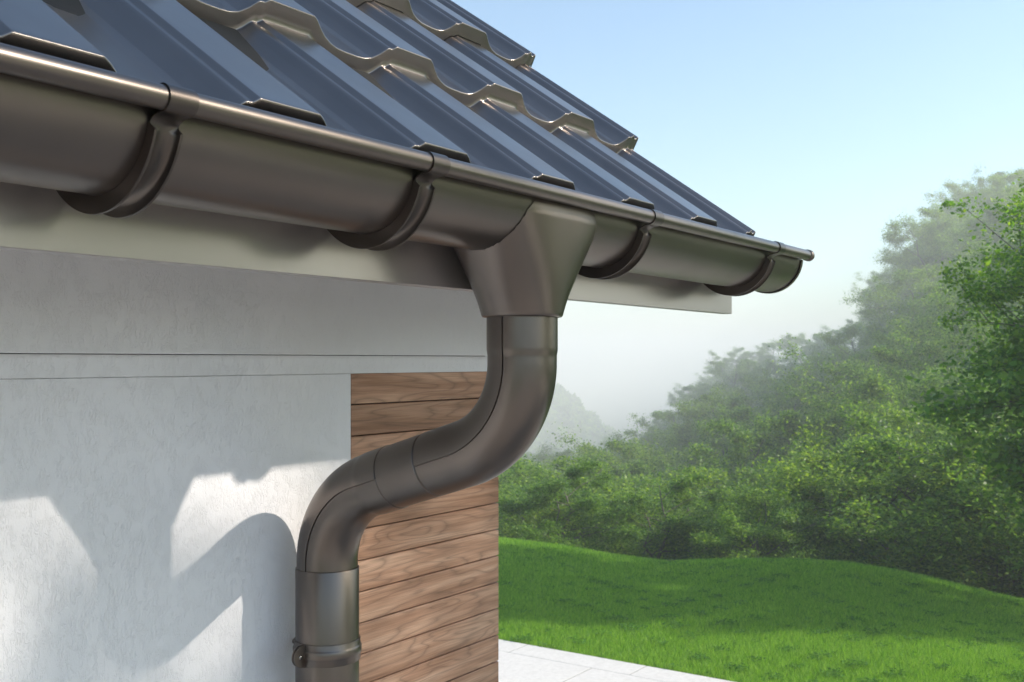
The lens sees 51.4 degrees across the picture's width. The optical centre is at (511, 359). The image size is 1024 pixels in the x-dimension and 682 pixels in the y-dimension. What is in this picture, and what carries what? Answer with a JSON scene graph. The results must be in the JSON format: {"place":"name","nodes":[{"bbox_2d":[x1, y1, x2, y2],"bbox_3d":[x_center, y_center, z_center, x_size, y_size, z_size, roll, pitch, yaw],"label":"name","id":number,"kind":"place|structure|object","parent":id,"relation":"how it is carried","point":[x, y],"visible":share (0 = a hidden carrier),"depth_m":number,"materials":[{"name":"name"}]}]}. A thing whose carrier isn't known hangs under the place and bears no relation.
{"place":"outdoors","nodes":[
{"label":"outdoors","id":0,"kind":"place"},
{"bbox_2d":[451,0,1023,377],"label":"sky","id":1,"kind":"structure","parent":0,"point":[809,123],"materials":[{"name":"blue"}]},
{"bbox_2d":[498,296,1007,681],"bbox_3d":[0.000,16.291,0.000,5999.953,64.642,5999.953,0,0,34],"label":"ground","id":2,"kind":"structure","parent":0,"point":[612,401],"depth_m":1415.34,"materials":[{"name":"green plant"}]},
{"bbox_2d":[498,485,603,548],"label":"deciduous tree","id":3,"kind":"object","parent":2,"relation":"on","point":[505,530],"visible":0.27,"depth_m":19.11,"materials":[{"name":"green plant"}]},
{"bbox_2d":[530,442,576,470],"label":"deciduous tree","id":4,"kind":"object","parent":2,"relation":"on","point":[543,456],"visible":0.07,"depth_m":105.35,"materials":[{"name":"green plant"}]},
{"bbox_2d":[496,481,642,554],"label":"deciduous tree","id":5,"kind":"object","parent":2,"relation":"on","point":[520,493],"visible":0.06,"depth_m":21.87,"materials":[{"name":"green plant"}]},
{"bbox_2d":[498,471,646,551],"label":"deciduous tree","id":6,"kind":"object","parent":2,"relation":"on","point":[599,494],"visible":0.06,"depth_m":23.91,"materials":[{"name":"green plant"}]},
{"bbox_2d":[497,444,663,554],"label":"deciduous tree","id":7,"kind":"object","parent":2,"relation":"on","point":[515,472],"visible":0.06,"depth_m":27.43,"materials":[{"name":"green plant"}]},
{"bbox_2d":[524,383,642,454],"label":"distant woods","id":8,"kind":"object","parent":2,"relation":"on","point":[567,409],"visible":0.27,"depth_m":427.43,"materials":[{"name":"grey plant"}]},
{"bbox_2d":[498,458,676,559],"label":"deciduous tree","id":9,"kind":"object","parent":2,"relation":"on","point":[538,490],"visible":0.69,"depth_m":18.73,"materials":[{"name":"green plant"}]},
{"bbox_2d":[518,452,675,532],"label":"deciduous tree","id":10,"kind":"object","parent":2,"relation":"on","point":[563,462],"visible":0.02,"depth_m":29.09,"materials":[{"name":"green plant"}]},
{"bbox_2d":[498,639,733,681],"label":"terrace","id":11,"kind":"structure","parent":2,"relation":"on","point":[519,662],"depth_m":8.87,"materials":[{"name":"grey tile"}]},
{"bbox_2d":[0,0,755,681],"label":"house","id":12,"kind":"structure","parent":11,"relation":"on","point":[196,408],"depth_m":1.39,"materials":[{"name":"white paint"}]},
{"bbox_2d":[0,43,814,295],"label":"rain gutter","id":13,"kind":"object","parent":12,"relation":"attached to","point":[85,139],"visible":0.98,"depth_m":0.93,"materials":[{"name":"brown metal"}]},
{"bbox_2d":[292,197,596,681],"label":"downpipe","id":14,"kind":"object","parent":12,"relation":"attached to","point":[522,276],"visible":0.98,"depth_m":1.34,"materials":[{"name":"brown metal"}]},
{"bbox_2d":[559,457,683,489],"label":"deciduous tree","id":15,"kind":"object","parent":2,"relation":"on","point":[638,467],"visible":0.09,"depth_m":38.75,"materials":[{"name":"green plant"}]},
{"bbox_2d":[605,429,661,459],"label":"deciduous tree","id":16,"kind":"object","parent":2,"relation":"on","point":[616,435],"visible":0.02,"depth_m":107.58,"materials":[{"name":"green plant"}]},
{"bbox_2d":[570,435,697,484],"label":"deciduous tree","id":17,"kind":"object","parent":2,"relation":"on","point":[592,447],"visible":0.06,"depth_m":51.59,"materials":[{"name":"green plant"}]},
{"bbox_2d":[540,422,746,478],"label":"deciduous tree","id":18,"kind":"object","parent":2,"relation":"on","point":[616,445],"visible":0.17,"depth_m":48.27,"materials":[{"name":"green plant"}]},
{"bbox_2d":[549,504,764,560],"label":"deciduous tree","id":19,"kind":"object","parent":2,"relation":"on","point":[657,513],"visible":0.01,"depth_m":22.03,"materials":[{"name":"green plant"}]},
{"bbox_2d":[565,470,752,560],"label":"deciduous tree","id":20,"kind":"object","parent":2,"relation":"on","point":[678,520],"visible":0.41,"depth_m":19.34,"materials":[{"name":"green plant"}]},
{"bbox_2d":[641,416,682,448],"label":"deciduous tree","id":21,"kind":"object","parent":2,"relation":"on","point":[661,424],"visible":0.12,"depth_m":157.46,"materials":[{"name":"green plant"}]},
{"bbox_2d":[614,409,723,475],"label":"deciduous tree","id":22,"kind":"object","parent":2,"relation":"on","point":[662,415],"visible":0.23,"depth_m":101.20,"materials":[{"name":"green plant"}]},
{"bbox_2d":[665,383,695,415],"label":"deciduous tree","id":23,"kind":"object","parent":2,"relation":"on","point":[671,397],"visible":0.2,"depth_m":241.62,"materials":[{"name":"green plant"}]},
{"bbox_2d":[534,462,838,557],"bbox_3d":[4.738,5.108,23.369,7.958,5.481,7.291,0,0,44],"label":"deciduous tree","id":24,"kind":"object","parent":2,"relation":"on","point":[686,470],"visible":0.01,"depth_m":24.08,"materials":[{"name":"green plant"}]},
{"bbox_2d":[651,418,741,476],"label":"deciduous tree","id":25,"kind":"object","parent":2,"relation":"on","point":[672,439],"visible":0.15,"depth_m":73.73,"materials":[{"name":"green plant"}]},
{"bbox_2d":[671,386,727,423],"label":"deciduous tree","id":26,"kind":"object","parent":2,"relation":"on","point":[684,388],"visible":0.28,"depth_m":160.49,"materials":[{"name":"green plant"}]},
{"bbox_2d":[640,384,767,474],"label":"deciduous tree","id":27,"kind":"object","parent":2,"relation":"on","point":[733,402],"visible":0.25,"depth_m":74.19,"materials":[{"name":"green plant"}]},
{"bbox_2d":[654,408,762,469],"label":"deciduous tree","id":28,"kind":"object","parent":2,"relation":"on","point":[708,416],"visible":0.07,"depth_m":74.28,"materials":[{"name":"green plant"}]},
{"bbox_2d":[695,362,732,391],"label":"deciduous tree","id":29,"kind":"object","parent":2,"relation":"on","point":[700,379],"visible":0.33,"depth_m":240.05,"materials":[{"name":"green plant"}]},
{"bbox_2d":[651,459,798,549],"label":"deciduous tree","id":30,"kind":"object","parent":2,"relation":"on","point":[748,474],"visible":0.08,"depth_m":28.50,"materials":[{"name":"green plant"}]},
{"bbox_2d":[688,357,764,407],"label":"deciduous tree","id":31,"kind":"object","parent":2,"relation":"on","point":[745,365],"visible":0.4,"depth_m":155.73,"materials":[{"name":"green plant"}]},
{"bbox_2d":[694,386,763,452],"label":"deciduous tree","id":32,"kind":"object","parent":2,"relation":"on","point":[741,391],"visible":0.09,"depth_m":102.52,"materials":[{"name":"green plant"}]},
{"bbox_2d":[636,415,827,489],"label":"deciduous tree","id":33,"kind":"object","parent":2,"relation":"on","point":[742,440],"visible":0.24,"depth_m":35.23,"materials":[{"name":"green plant"}]},
{"bbox_2d":[601,474,864,561],"bbox_3d":[3.986,3.994,19.852,4.799,3.488,4.581,0,0,37],"label":"deciduous tree","id":34,"kind":"object","parent":2,"relation":"on","point":[707,512],"visible":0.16,"depth_m":19.54,"materials":[{"name":"green plant"}]},
{"bbox_2d":[702,343,767,388],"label":"deciduous tree","id":35,"kind":"object","parent":2,"relation":"on","point":[731,354],"visible":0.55,"depth_m":227.19,"materials":[{"name":"green plant"}]},
{"bbox_2d":[717,366,761,406],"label":"deciduous tree","id":36,"kind":"object","parent":2,"relation":"on","point":[733,373],"visible":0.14,"depth_m":159.28,"materials":[{"name":"green plant"}]},
{"bbox_2d":[676,397,819,470],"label":"deciduous tree","id":37,"kind":"object","parent":2,"relation":"on","point":[741,412],"visible":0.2,"depth_m":53.18,"materials":[{"name":"green plant"}]},
{"bbox_2d":[650,499,847,560],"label":"deciduous tree","id":38,"kind":"object","parent":2,"relation":"on","point":[771,554],"visible":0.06,"depth_m":18.95,"materials":[{"name":"green plant"}]},
{"bbox_2d":[683,403,814,476],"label":"deciduous tree","id":39,"kind":"object","parent":2,"relation":"on","point":[746,425],"visible":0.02,"depth_m":51.10,"materials":[{"name":"green plant"}]},
{"bbox_2d":[740,350,778,372],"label":"deciduous tree","id":40,"kind":"object","parent":2,"relation":"on","point":[760,354],"visible":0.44,"depth_m":224.95,"materials":[{"name":"green plant"}]},
{"bbox_2d":[496,536,1023,681],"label":"grass","id":41,"kind":"structure","parent":2,"relation":"on","point":[834,584],"depth_m":10.88,"materials":[{"name":"green plant"}]},
{"bbox_2d":[713,368,808,409],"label":"deciduous tree","id":42,"kind":"object","parent":2,"relation":"on","point":[762,378],"visible":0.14,"depth_m":105.49,"materials":[{"name":"green plant"}]},
{"bbox_2d":[734,360,787,409],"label":"deciduous tree","id":43,"kind":"object","parent":2,"relation":"on","point":[783,368],"visible":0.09,"depth_m":152.63,"materials":[{"name":"green plant"}]},
{"bbox_2d":[634,470,888,559],"bbox_3d":[5.183,4.541,21.587,6.101,4.993,7.504,0,0,23],"label":"deciduous tree","id":44,"kind":"object","parent":2,"relation":"on","point":[809,497],"visible":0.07,"depth_m":20.19,"materials":[{"name":"green plant"}]},
{"bbox_2d":[753,342,787,376],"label":"deciduous tree","id":45,"kind":"object","parent":2,"relation":"on","point":[772,346],"visible":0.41,"depth_m":231.06,"materials":[{"name":"green plant"}]},
{"bbox_2d":[744,359,797,406],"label":"deciduous tree","id":46,"kind":"object","parent":2,"relation":"on","point":[770,365],"visible":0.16,"depth_m":141.56,"materials":[{"name":"green plant"}]},
{"bbox_2d":[685,477,876,564],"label":"deciduous tree","id":47,"kind":"object","parent":2,"relation":"on","point":[723,541],"visible":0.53,"depth_m":18.09,"materials":[{"name":"green plant"}]},
{"bbox_2d":[729,374,835,414],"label":"deciduous tree","id":48,"kind":"object","parent":2,"relation":"on","point":[765,387],"visible":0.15,"depth_m":100.33,"materials":[{"name":"green plant"}]},
{"bbox_2d":[768,332,814,366],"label":"deciduous tree","id":49,"kind":"object","parent":2,"relation":"on","point":[790,339],"visible":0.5,"depth_m":220.80,"materials":[{"name":"green plant"}]},
{"bbox_2d":[730,407,862,462],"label":"deciduous tree","id":50,"kind":"object","parent":2,"relation":"on","point":[791,417],"visible":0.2,"depth_m":36.37,"materials":[{"name":"green plant"}]},
{"bbox_2d":[730,368,864,463],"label":"deciduous tree","id":51,"kind":"object","parent":2,"relation":"on","point":[797,405],"visible":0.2,"depth_m":65.23,"materials":[{"name":"green plant"}]},
{"bbox_2d":[758,365,837,406],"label":"deciduous tree","id":52,"kind":"object","parent":2,"relation":"on","point":[801,371],"visible":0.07,"depth_m":101.08,"materials":[{"name":"green plant"}]},
{"bbox_2d":[778,331,828,364],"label":"deciduous tree","id":53,"kind":"object","parent":2,"relation":"on","point":[802,340],"visible":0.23,"depth_m":226.72,"materials":[{"name":"green plant"}]},
{"bbox_2d":[752,440,862,484],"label":"deciduous tree","id":54,"kind":"object","parent":2,"relation":"on","point":[768,450],"visible":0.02,"depth_m":35.28,"materials":[{"name":"green plant"}]},
{"bbox_2d":[752,433,876,541],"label":"deciduous tree","id":55,"kind":"object","parent":2,"relation":"on","point":[842,452],"depth_m":27.41,"materials":[{"name":"green plant"}]},
{"bbox_2d":[782,342,854,383],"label":"deciduous tree","id":56,"kind":"object","parent":2,"relation":"on","point":[816,350],"visible":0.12,"depth_m":135.47,"materials":[{"name":"green plant"}]},
{"bbox_2d":[801,340,864,391],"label":"deciduous tree","id":57,"kind":"object","parent":2,"relation":"on","point":[836,348],"visible":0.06,"depth_m":96.99,"materials":[{"name":"green plant"}]},
{"bbox_2d":[812,325,853,352],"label":"deciduous tree","id":58,"kind":"object","parent":2,"relation":"on","point":[819,342],"visible":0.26,"depth_m":217.46,"materials":[{"name":"green plant"}]},
{"bbox_2d":[790,319,888,383],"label":"deciduous tree","id":59,"kind":"object","parent":2,"relation":"on","point":[848,333],"visible":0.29,"depth_m":92.03,"materials":[{"name":"green plant"}]},
{"bbox_2d":[835,317,865,351],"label":"deciduous tree","id":60,"kind":"object","parent":2,"relation":"on","point":[847,344],"visible":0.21,"depth_m":209.20,"materials":[{"name":"green plant"}]},
{"bbox_2d":[697,414,1020,594],"bbox_3d":[6.902,4.243,21.575,6.194,6.149,4.880,0,0,4],"label":"deciduous tree","id":61,"kind":"object","parent":2,"relation":"on","point":[810,455],"visible":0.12,"depth_m":21.46,"materials":[{"name":"green plant"}]},
{"bbox_2d":[768,333,961,456],"bbox_3d":[15.923,3.341,45.803,11.018,9.164,8.957,0,0,-31],"label":"deciduous tree","id":62,"kind":"object","parent":2,"relation":"on","point":[881,354],"visible":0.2,"depth_m":44.19,"materials":[{"name":"green plant"}]},
{"bbox_2d":[846,322,885,349],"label":"deciduous tree","id":63,"kind":"object","parent":2,"relation":"on","point":[861,333],"visible":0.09,"depth_m":131.84,"materials":[{"name":"green plant"}]},
{"bbox_2d":[830,333,915,400],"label":"deciduous tree","id":64,"kind":"object","parent":2,"relation":"on","point":[869,366],"depth_m":66.88,"materials":[{"name":"green plant"}]},
{"bbox_2d":[732,431,1021,588],"bbox_3d":[7.107,3.646,19.442,6.363,4.582,6.389,0,0,-21],"label":"deciduous tree","id":65,"kind":"object","parent":2,"relation":"on","point":[908,550],"visible":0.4,"depth_m":17.42,"materials":[{"name":"green plant"}]},
{"bbox_2d":[854,265,903,326],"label":"deciduous tree","id":66,"kind":"object","parent":2,"relation":"on","point":[871,282],"visible":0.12,"depth_m":183.13,"materials":[{"name":"green plant"}]},
{"bbox_2d":[849,294,910,356],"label":"deciduous tree","id":67,"kind":"object","parent":2,"relation":"on","point":[884,323],"visible":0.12,"depth_m":124.73,"materials":[{"name":"green plant"}]},
{"bbox_2d":[738,439,1023,591],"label":"deciduous tree","id":68,"kind":"object","parent":2,"relation":"on","point":[784,467],"visible":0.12,"depth_m":19.39,"materials":[{"name":"green plant"}]},
{"bbox_2d":[792,360,972,437],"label":"deciduous tree","id":69,"kind":"object","parent":2,"relation":"on","point":[876,382],"visible":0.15,"depth_m":34.83,"materials":[{"name":"green plant"}]},
{"bbox_2d":[842,264,935,328],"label":"deciduous tree","id":70,"kind":"object","parent":2,"relation":"on","point":[883,278],"visible":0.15,"depth_m":124.89,"materials":[{"name":"green plant"}]},
{"bbox_2d":[839,267,945,365],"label":"deciduous tree","id":71,"kind":"object","parent":2,"relation":"on","point":[900,278],"visible":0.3,"depth_m":82.70,"materials":[{"name":"green plant"}]},
{"bbox_2d":[840,411,961,502],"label":"deciduous tree","id":72,"kind":"object","parent":2,"relation":"on","point":[896,432],"visible":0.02,"depth_m":25.88,"materials":[{"name":"green plant"}]},
{"bbox_2d":[839,326,965,395],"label":"deciduous tree","id":73,"kind":"object","parent":2,"relation":"on","point":[882,338],"visible":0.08,"depth_m":59.50,"materials":[{"name":"green plant"}]},
{"bbox_2d":[837,355,970,438],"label":"deciduous tree","id":74,"kind":"object","parent":2,"relation":"on","point":[904,370],"visible":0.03,"depth_m":42.10,"materials":[{"name":"green plant"}]},
{"bbox_2d":[866,308,961,381],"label":"deciduous tree","id":75,"kind":"object","parent":2,"relation":"on","point":[914,325],"visible":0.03,"depth_m":61.34,"materials":[{"name":"green plant"}]},
{"bbox_2d":[806,405,1023,595],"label":"deciduous tree","id":76,"kind":"object","parent":2,"relation":"on","point":[954,454],"visible":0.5,"depth_m":17.33,"materials":[{"name":"green plant"}]},
{"bbox_2d":[873,238,961,308],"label":"deciduous tree","id":77,"kind":"object","parent":2,"relation":"on","point":[915,247],"visible":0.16,"depth_m":120.54,"materials":[{"name":"green plant"}]},
{"bbox_2d":[822,432,1017,570],"bbox_3d":[8.615,4.484,22.740,6.241,5.864,6.812,0,0,37],"label":"deciduous tree","id":78,"kind":"object","parent":2,"relation":"on","point":[929,441],"depth_m":23.28,"materials":[{"name":"green plant"}]},
{"bbox_2d":[827,378,1021,595],"bbox_3d":[10.424,3.510,22.172,8.220,6.837,6.683,0,0,-8],"label":"deciduous tree","id":79,"kind":"object","parent":2,"relation":"on","point":[869,420],"visible":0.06,"depth_m":22.71,"materials":[{"name":"green plant"}]},
{"bbox_2d":[867,238,993,347],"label":"deciduous tree","id":80,"kind":"object","parent":2,"relation":"on","point":[920,275],"visible":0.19,"depth_m":76.61,"materials":[{"name":"green plant"}]},
{"bbox_2d":[863,357,1001,437],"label":"deciduous tree","id":81,"kind":"object","parent":2,"relation":"on","point":[931,381],"visible":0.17,"depth_m":31.48,"materials":[{"name":"green plant"}]},
{"bbox_2d":[875,213,995,308],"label":"deciduous tree","id":82,"kind":"object","parent":2,"relation":"on","point":[944,241],"visible":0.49,"depth_m":106.28,"materials":[{"name":"green plant"}]},
{"bbox_2d":[868,376,1004,438],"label":"deciduous tree","id":83,"kind":"object","parent":2,"relation":"on","point":[915,395],"visible":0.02,"depth_m":31.25,"materials":[{"name":"green plant"}]},
{"bbox_2d":[866,396,1015,484],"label":"deciduous tree","id":84,"kind":"object","parent":2,"relation":"on","point":[903,421],"visible":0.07,"depth_m":24.72,"materials":[{"name":"green plant"}]},
{"bbox_2d":[874,198,1009,287],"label":"deciduous tree","id":85,"kind":"object","parent":2,"relation":"on","point":[936,214],"visible":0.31,"depth_m":106.31,"materials":[{"name":"green plant"}]},
{"bbox_2d":[883,304,1002,400],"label":"deciduous tree","id":86,"kind":"object","parent":2,"relation":"on","point":[948,343],"visible":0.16,"depth_m":44.44,"materials":[{"name":"green plant"}]},
{"bbox_2d":[873,278,1017,371],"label":"deciduous tree","id":87,"kind":"object","parent":2,"relation":"on","point":[927,320],"visible":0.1,"depth_m":53.10,"materials":[{"name":"green plant"}]},
{"bbox_2d":[910,225,990,278],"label":"deciduous tree","id":88,"kind":"object","parent":2,"relation":"on","point":[932,231],"visible":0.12,"depth_m":106.47,"materials":[{"name":"green plant"}]},
{"bbox_2d":[879,426,1023,598],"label":"deciduous tree","id":89,"kind":"object","parent":2,"relation":"on","point":[1005,584],"visible":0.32,"depth_m":17.17,"materials":[{"name":"green plant"}]},
{"bbox_2d":[886,306,1023,429],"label":"deciduous tree","id":90,"kind":"object","parent":2,"relation":"on","point":[970,326],"visible":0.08,"depth_m":37.35,"materials":[{"name":"green plant"}]},
{"bbox_2d":[914,177,1004,236],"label":"deciduous tree","id":91,"kind":"object","parent":2,"relation":"on","point":[958,192],"visible":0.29,"depth_m":138.75,"materials":[{"name":"green plant"}]},
{"bbox_2d":[903,252,1023,522],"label":"deciduous tree","id":92,"kind":"object","parent":2,"relation":"on","point":[1007,465],"visible":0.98,"depth_m":12.02,"materials":[{"name":"green plant"}]},
{"bbox_2d":[927,242,1001,280],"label":"deciduous tree","id":93,"kind":"object","parent":2,"relation":"on","point":[962,277],"visible":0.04,"depth_m":69.13,"materials":[{"name":"green plant"}]},
{"bbox_2d":[906,254,1023,373],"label":"deciduous tree","id":94,"kind":"object","parent":2,"relation":"on","point":[942,300],"visible":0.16,"depth_m":48.42,"materials":[{"name":"green plant"}]},
{"bbox_2d":[939,218,1002,267],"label":"deciduous tree","id":95,"kind":"object","parent":2,"relation":"on","point":[960,244],"visible":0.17,"depth_m":97.36,"materials":[{"name":"green plant"}]},
{"bbox_2d":[936,164,1014,226],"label":"deciduous tree","id":96,"kind":"object","parent":2,"relation":"on","point":[981,181],"visible":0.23,"depth_m":135.97,"materials":[{"name":"green plant"}]},
{"bbox_2d":[927,379,1023,481],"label":"deciduous tree","id":97,"kind":"object","parent":2,"relation":"on","point":[993,414],"visible":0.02,"depth_m":21.56,"materials":[{"name":"green plant"}]},
{"bbox_2d":[933,172,1023,388],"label":"deciduous tree","id":98,"kind":"object","parent":2,"relation":"on","point":[999,294],"visible":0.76,"depth_m":12.76,"materials":[{"name":"green plant"}]},
{"bbox_2d":[945,202,1023,265],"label":"deciduous tree","id":99,"kind":"object","parent":2,"relation":"on","point":[989,213],"visible":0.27,"depth_m":87.38,"materials":[{"name":"green plant"}]},
{"bbox_2d":[951,225,1023,285],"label":"deciduous tree","id":100,"kind":"object","parent":2,"relation":"on","point":[984,247],"visible":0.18,"depth_m":61.51,"materials":[{"name":"green plant"}]},
{"bbox_2d":[956,413,1023,597],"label":"deciduous tree","id":101,"kind":"object","parent":2,"relation":"on","point":[1022,591],"visible":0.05,"depth_m":19.10,"materials":[{"name":"green plant"}]},
{"bbox_2d":[957,182,1023,253],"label":"deciduous tree","id":102,"kind":"object","parent":2,"relation":"on","point":[1010,192],"visible":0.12,"depth_m":86.94,"materials":[{"name":"green plant"}]},
{"bbox_2d":[962,170,1023,238],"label":"deciduous tree","id":103,"kind":"object","parent":2,"relation":"on","point":[996,181],"visible":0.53,"depth_m":117.42,"materials":[{"name":"green plant"}]},
{"bbox_2d":[977,167,1023,218],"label":"deciduous tree","id":104,"kind":"object","parent":2,"relation":"on","point":[1001,184],"visible":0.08,"depth_m":122.81,"materials":[{"name":"green plant"}]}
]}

